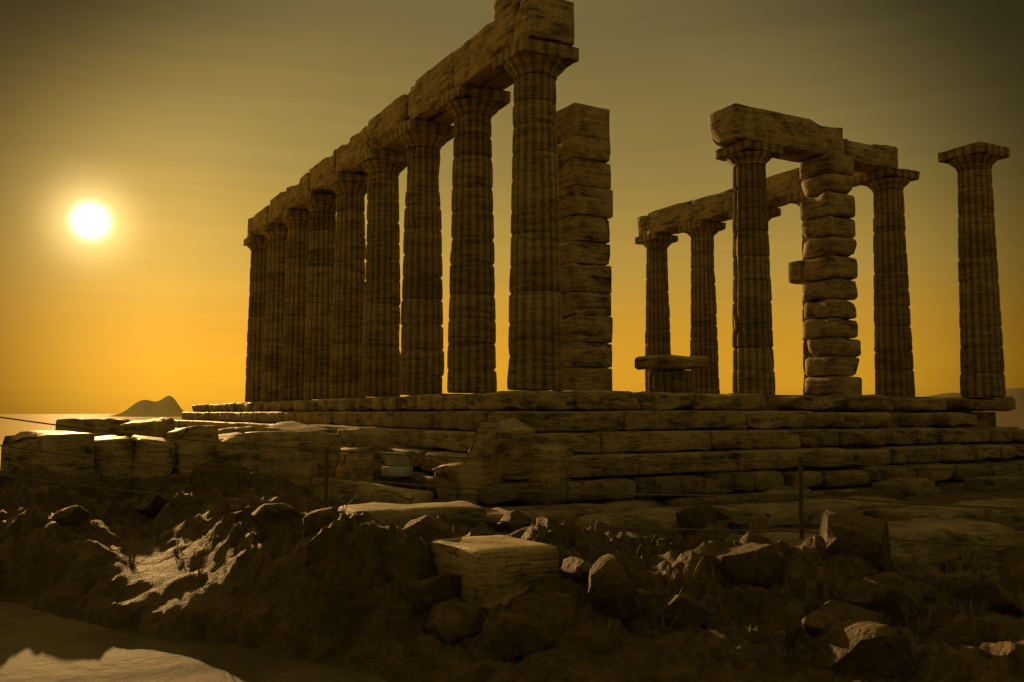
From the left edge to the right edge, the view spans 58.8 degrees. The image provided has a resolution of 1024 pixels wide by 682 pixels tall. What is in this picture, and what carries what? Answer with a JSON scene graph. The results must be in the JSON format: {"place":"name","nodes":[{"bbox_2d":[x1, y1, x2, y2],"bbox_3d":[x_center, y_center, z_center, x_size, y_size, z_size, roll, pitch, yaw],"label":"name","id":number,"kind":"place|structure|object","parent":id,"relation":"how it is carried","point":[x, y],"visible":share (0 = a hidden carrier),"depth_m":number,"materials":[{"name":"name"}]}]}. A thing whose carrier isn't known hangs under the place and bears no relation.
{"place":"outdoors","nodes":[
{"label":"outdoors","id":0,"kind":"place"},
{"bbox_2d":[0,414,182,463],"bbox_3d":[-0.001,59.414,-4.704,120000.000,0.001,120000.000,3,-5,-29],"label":"sea water","id":1,"kind":"structure","parent":0,"point":[8,427],"depth_m":8364.53,"materials":[{"name":"orange liquid"}]},
{"bbox_2d":[0,602,387,681],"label":"path paving","id":2,"kind":"structure","parent":0,"point":[40,646],"depth_m":6.02,"materials":[{"name":"beige stone"}]},
{"bbox_2d":[0,387,1023,681],"bbox_3d":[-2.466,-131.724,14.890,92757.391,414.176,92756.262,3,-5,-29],"label":"ground","id":3,"kind":"structure","parent":0,"point":[328,595],"depth_m":6.61,"materials":[{"name":"brown soil"}]},
{"bbox_2d":[0,417,574,613],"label":"stone blocks","id":4,"kind":"object","parent":3,"relation":"on","point":[492,571],"visible":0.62,"depth_m":13.70,"materials":[{"name":"stone"}]},
{"bbox_2d":[2,461,1023,661],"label":"dry grass tufts","id":5,"kind":"object","parent":3,"relation":"on","point":[965,555],"visible":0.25,"depth_m":7.11,"materials":[{"name":"brown plant"}]},
{"bbox_2d":[52,491,1023,680],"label":"boulders","id":6,"kind":"object","parent":3,"relation":"on","point":[857,635],"visible":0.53,"depth_m":6.19,"materials":[{"name":"brown stone"}]},
{"bbox_2d":[324,447,804,538],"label":"fence posts","id":7,"kind":"object","parent":3,"relation":"on","point":[800,492],"visible":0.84,"depth_m":8.42,"materials":[{"name":"brown wood"}]},
{"bbox_2d":[174,390,1023,480],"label":"crepidoma steps","id":8,"kind":"structure","parent":3,"relation":"on","point":[595,425],"depth_m":17.24,"materials":[{"name":"beige stone"}]},
{"bbox_2d":[243,236,267,401],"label":"column","id":9,"kind":"structure","parent":8,"relation":"on","point":[257,246],"depth_m":33.44,"materials":[{"name":"stone"}]},
{"bbox_2d":[259,223,287,400],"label":"column","id":10,"kind":"structure","parent":8,"relation":"on","point":[275,234],"depth_m":31.25,"materials":[{"name":"stone"}]},
{"bbox_2d":[278,208,309,399],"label":"column","id":11,"kind":"structure","parent":8,"relation":"on","point":[296,222],"depth_m":29.05,"materials":[{"name":"stone"}]},
{"bbox_2d":[299,191,336,399],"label":"column","id":12,"kind":"structure","parent":8,"relation":"on","point":[321,207],"depth_m":26.88,"materials":[{"name":"stone"}]},
{"bbox_2d":[324,171,367,397],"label":"column","id":13,"kind":"structure","parent":8,"relation":"on","point":[349,189],"depth_m":24.67,"materials":[{"name":"stone"}]},
{"bbox_2d":[355,147,406,396],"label":"column","id":14,"kind":"structure","parent":8,"relation":"on","point":[384,168],"depth_m":22.49,"materials":[{"name":"stone"}]},
{"bbox_2d":[380,452,412,476],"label":"stone block","id":15,"kind":"structure","parent":8,"relation":"attached to","point":[398,465],"depth_m":15.88,"materials":[{"name":"stone"}]},
{"bbox_2d":[391,118,454,394],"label":"column","id":16,"kind":"structure","parent":8,"relation":"on","point":[423,142],"depth_m":20.30,"materials":[{"name":"stone"}]},
{"bbox_2d":[436,83,510,392],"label":"column","id":17,"kind":"structure","parent":8,"relation":"on","point":[471,352],"depth_m":18.09,"materials":[{"name":"stone"}]},
{"bbox_2d":[492,36,578,390],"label":"column","id":18,"kind":"structure","parent":8,"relation":"on","point":[534,68],"depth_m":15.89,"materials":[{"name":"stone"}]},
{"bbox_2d":[552,102,612,390],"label":"stone pillar","id":19,"kind":"structure","parent":8,"relation":"on","point":[585,213],"depth_m":19.07,"materials":[{"name":"stone"}]},
{"bbox_2d":[635,232,677,391],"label":"column","id":20,"kind":"structure","parent":8,"relation":"on","point":[657,331],"depth_m":33.05,"materials":[{"name":"stone"}]},
{"bbox_2d":[649,370,692,392],"bbox_3d":[3.603,0.952,20.643,0.995,0.554,0.999,3,-5,-29],"label":"column stump","id":21,"kind":"object","parent":8,"relation":"on","point":[679,381],"visible":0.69,"depth_m":20.25,"materials":[{"name":"stone"}]},
{"bbox_2d":[635,355,708,370],"bbox_3d":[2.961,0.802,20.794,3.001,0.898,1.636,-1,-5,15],"label":"stone block","id":22,"kind":"object","parent":21,"relation":"on","point":[669,362],"visible":0.66,"depth_m":20.25,"materials":[{"name":"stone"}]},
{"bbox_2d":[678,219,725,393],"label":"column","id":23,"kind":"structure","parent":8,"relation":"on","point":[701,233],"depth_m":30.80,"materials":[{"name":"stone"}]},
{"bbox_2d":[715,139,782,394],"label":"column","id":24,"kind":"structure","parent":8,"relation":"on","point":[747,160],"depth_m":21.77,"materials":[{"name":"stone"}]},
{"bbox_2d":[729,206,780,221],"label":"column","id":25,"kind":"structure","parent":8,"relation":"on","point":[772,212],"depth_m":28.82,"materials":[{"name":"stone"}]},
{"bbox_2d":[787,191,814,394],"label":"column","id":26,"kind":"structure","parent":8,"relation":"on","point":[797,198],"depth_m":26.70,"materials":[{"name":"stone"}]},
{"bbox_2d":[788,153,861,394],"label":"stone pillar","id":27,"kind":"structure","parent":8,"relation":"on","point":[824,273],"depth_m":22.81,"materials":[{"name":"stone"}]},
{"bbox_2d":[247,0,897,236],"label":"architraves","id":28,"kind":"object","parent":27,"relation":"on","point":[469,63],"visible":0.56,"depth_m":22.14,"materials":[{"name":"stone"}]},
{"bbox_2d":[856,167,919,396],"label":"column","id":29,"kind":"structure","parent":8,"relation":"on","point":[894,365],"depth_m":24.21,"materials":[{"name":"stone"}]},
{"bbox_2d":[938,141,1009,396],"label":"column","id":30,"kind":"structure","parent":8,"relation":"on","point":[982,367],"depth_m":22.02,"materials":[{"name":"stone"}]},
{"bbox_2d":[338,496,1023,565],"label":"flat rocks","id":31,"kind":"object","parent":3,"relation":"on","point":[929,522],"visible":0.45,"depth_m":11.01,"materials":[{"name":"beige stone"}]},
{"bbox_2d":[385,458,1023,509],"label":"stone foundation","id":32,"kind":"object","parent":3,"relation":"on","point":[896,482],"visible":0.18,"depth_m":15.71,"materials":[{"name":"beige stone"}]},
{"bbox_2d":[0,417,1023,547],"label":"fence ropes","id":33,"kind":"object","parent":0,"point":[542,491],"visible":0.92,"depth_m":9.26,"materials":[{"name":"brown fabric"}]},
{"bbox_2d":[0,0,1023,413],"label":"sky","id":34,"kind":"structure","parent":0,"point":[140,140],"materials":[{"name":"orange"}]}
]}

